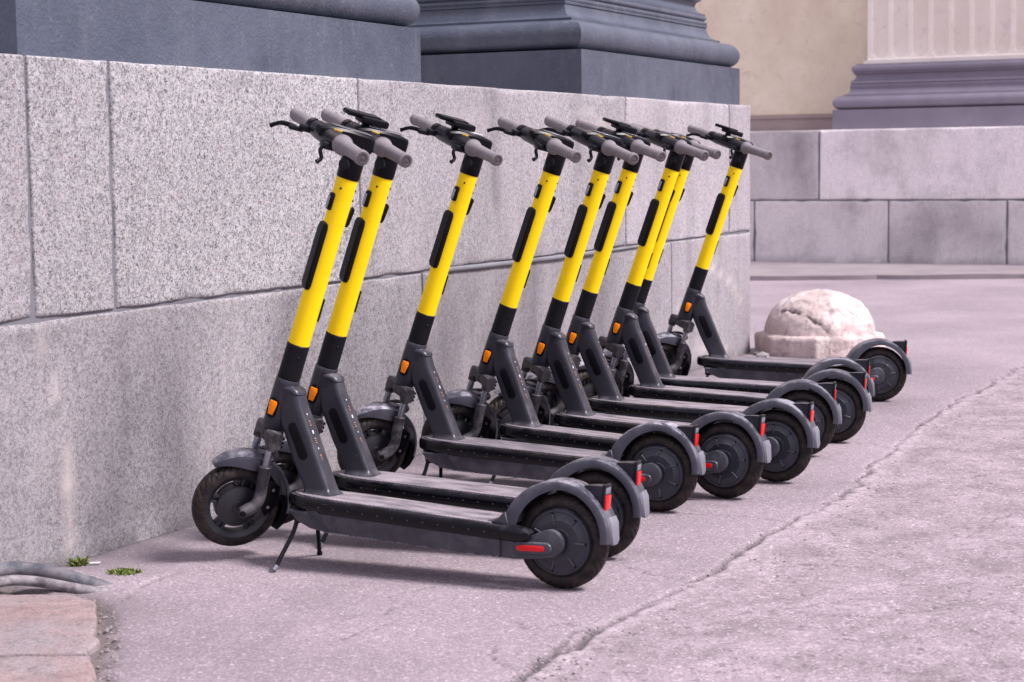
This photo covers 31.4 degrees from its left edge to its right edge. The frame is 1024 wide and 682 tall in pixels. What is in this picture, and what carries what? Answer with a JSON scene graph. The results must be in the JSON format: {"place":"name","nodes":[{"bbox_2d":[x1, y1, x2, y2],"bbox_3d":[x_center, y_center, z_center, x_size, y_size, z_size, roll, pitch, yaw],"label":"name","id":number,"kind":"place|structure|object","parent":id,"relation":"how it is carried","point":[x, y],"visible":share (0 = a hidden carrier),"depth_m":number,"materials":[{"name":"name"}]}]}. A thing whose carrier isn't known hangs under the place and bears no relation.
{"place":"outdoors","nodes":[
{"label":"outdoors","id":0,"kind":"place"},
{"bbox_2d":[0,279,1023,681],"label":"ground","id":1,"kind":"structure","parent":0,"point":[874,585],"depth_m":4.83,"materials":[{"name":"concrete"}]},
{"bbox_2d":[0,656,96,681],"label":"paving slab","id":2,"kind":"structure","parent":1,"relation":"on","point":[47,669],"depth_m":4.04,"materials":[{"name":"pink stone"}]},
{"bbox_2d":[0,594,99,657],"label":"paving slab","id":3,"kind":"structure","parent":1,"relation":"on","point":[47,625],"depth_m":4.41,"materials":[{"name":"pink stone"}]},
{"bbox_2d":[0,575,109,593],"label":"hose","id":4,"kind":"object","parent":1,"relation":"on","point":[40,582],"visible":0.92,"depth_m":4.80,"materials":[{"name":"grey rubber"}]},
{"bbox_2d":[0,561,112,585],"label":"hose","id":5,"kind":"object","parent":1,"relation":"on","point":[33,569],"visible":0.64,"depth_m":4.87,"materials":[{"name":"grey rubber"}]},
{"bbox_2d":[66,555,89,566],"bbox_3d":[-1.219,0.618,5.117,0.071,0.030,0.074,-3,6,-22],"label":"weed tuft","id":6,"kind":"object","parent":1,"relation":"on","point":[78,561],"visible":1,"depth_m":5.11,"materials":[{"name":"green plant"}]},
{"bbox_2d":[106,567,142,574],"bbox_3d":[-1.066,0.633,5.010,0.104,0.017,0.074,-1,6,0],"label":"weed tuft","id":7,"kind":"object","parent":1,"relation":"on","point":[125,571],"visible":1,"depth_m":5.00,"materials":[{"name":"green plant"}]},
{"bbox_2d":[0,53,749,566],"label":"granite wall","id":8,"kind":"structure","parent":1,"relation":"on","point":[158,225],"depth_m":5.75,"materials":[{"name":"grey stone"}]},
{"bbox_2d":[0,0,420,82],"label":"stone column","id":9,"kind":"structure","parent":8,"relation":"on","point":[371,39],"depth_m":5.85,"materials":[{"name":"grey stone"}]},
{"bbox_2d":[406,0,739,104],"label":"stone column","id":10,"kind":"structure","parent":8,"relation":"on","point":[671,50],"depth_m":8.68,"materials":[{"name":"dark grey stone"},{"name":"granite"}]},
{"bbox_2d":[191,107,618,588],"bbox_3d":[-0.317,0.008,4.862,1.216,1.282,0.357,3,7,31],"label":"electric scooter","id":11,"kind":"object","parent":1,"relation":"on","point":[565,540],"visible":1,"depth_m":4.96,"materials":[{"name":"plastic"}]},
{"bbox_2d":[251,107,649,557],"bbox_3d":[-0.233,-0.027,5.162,1.224,1.283,0.370,2,6,25],"label":"electric scooter","id":12,"kind":"object","parent":1,"relation":"on","point":[328,398],"visible":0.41,"depth_m":5.26,"materials":[{"name":"black plastic"}]},
{"bbox_2d":[337,113,705,511],"bbox_3d":[0.002,-0.096,5.844,1.219,1.284,0.353,2,6,25],"label":"electric scooter","id":13,"kind":"object","parent":1,"relation":"on","point":[673,465],"visible":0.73,"depth_m":5.94,"materials":[{"name":"black plastic"}]},
{"bbox_2d":[25,354,1021,681],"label":"grit","id":14,"kind":"object","parent":1,"relation":"on","point":[509,666],"visible":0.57,"depth_m":4.34,"materials":[{"name":"grey gravel"}]},
{"bbox_2d":[421,116,770,497],"bbox_3d":[0.268,-0.122,6.125,1.213,1.283,0.342,3,7,31],"label":"electric scooter","id":15,"kind":"object","parent":1,"relation":"on","point":[737,454],"visible":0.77,"depth_m":6.24,"materials":[{"name":"black plastic"}]},
{"bbox_2d":[484,115,819,481],"bbox_3d":[0.457,-0.154,6.370,1.217,1.285,0.339,2,6,27],"label":"electric scooter","id":16,"kind":"object","parent":1,"relation":"on","point":[793,435],"visible":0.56,"depth_m":6.48,"materials":[{"name":"black plastic"}]},
{"bbox_2d":[527,117,841,454],"bbox_3d":[0.597,-0.198,6.805,1.230,1.279,0.405,1,6,19],"label":"electric scooter","id":17,"kind":"object","parent":1,"relation":"on","point":[582,339],"visible":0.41,"depth_m":6.89,"materials":[{"name":"black plastic"}]},
{"bbox_2d":[577,121,871,442],"bbox_3d":[0.787,-0.235,7.175,1.221,1.281,0.372,2,6,23],"label":"electric scooter","id":18,"kind":"object","parent":1,"relation":"on","point":[854,400],"visible":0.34,"depth_m":7.27,"materials":[{"name":"black plastic"}]},
{"bbox_2d":[603,123,874,396],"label":"electric scooter","id":19,"kind":"object","parent":1,"relation":"on","point":[624,368],"visible":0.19,"depth_m":7.60,"materials":[{"name":"yellow plastic"}]},
{"bbox_2d":[756,352,768,357],"bbox_3d":[1.398,0.088,10.159,0.079,0.060,0.085,-1,6,0],"label":"rubble stone","id":20,"kind":"object","parent":1,"relation":"on","point":[763,354],"visible":0.59,"depth_m":10.13,"materials":[{"name":"grey stone"}]},
{"bbox_2d":[638,123,911,400],"bbox_3d":[1.182,-0.345,8.244,1.238,1.281,0.436,0,6,12],"label":"electric scooter","id":21,"kind":"object","parent":1,"relation":"on","point":[890,369],"visible":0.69,"depth_m":8.32,"materials":[{"name":"black plastic"}]},
{"bbox_2d":[754,289,884,358],"bbox_3d":[1.774,-0.107,10.502,0.695,0.381,0.696,3,7,35],"label":"dome bollard","id":22,"kind":"object","parent":1,"relation":"on","point":[818,323],"visible":0.99,"depth_m":10.26,"materials":[{"name":"beige stone"}]},
{"bbox_2d":[695,0,867,130],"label":"limestone facade","id":23,"kind":"structure","parent":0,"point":[798,61],"depth_m":20.13,"materials":[{"name":"brown stone"}]},
{"bbox_2d":[750,261,1023,280],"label":"curb","id":24,"kind":"structure","parent":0,"point":[770,271],"depth_m":17.30,"materials":[{"name":"grey stone"}]},
{"bbox_2d":[749,126,1023,264],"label":"parapet wall","id":25,"kind":"structure","parent":24,"relation":"on","point":[953,195],"depth_m":18.59,"materials":[{"name":"grey stone"}]},
{"bbox_2d":[832,0,1023,129],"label":"stone column","id":26,"kind":"structure","parent":25,"relation":"on","point":[941,63],"depth_m":18.62,"materials":[{"name":"beige stone"}]}
]}

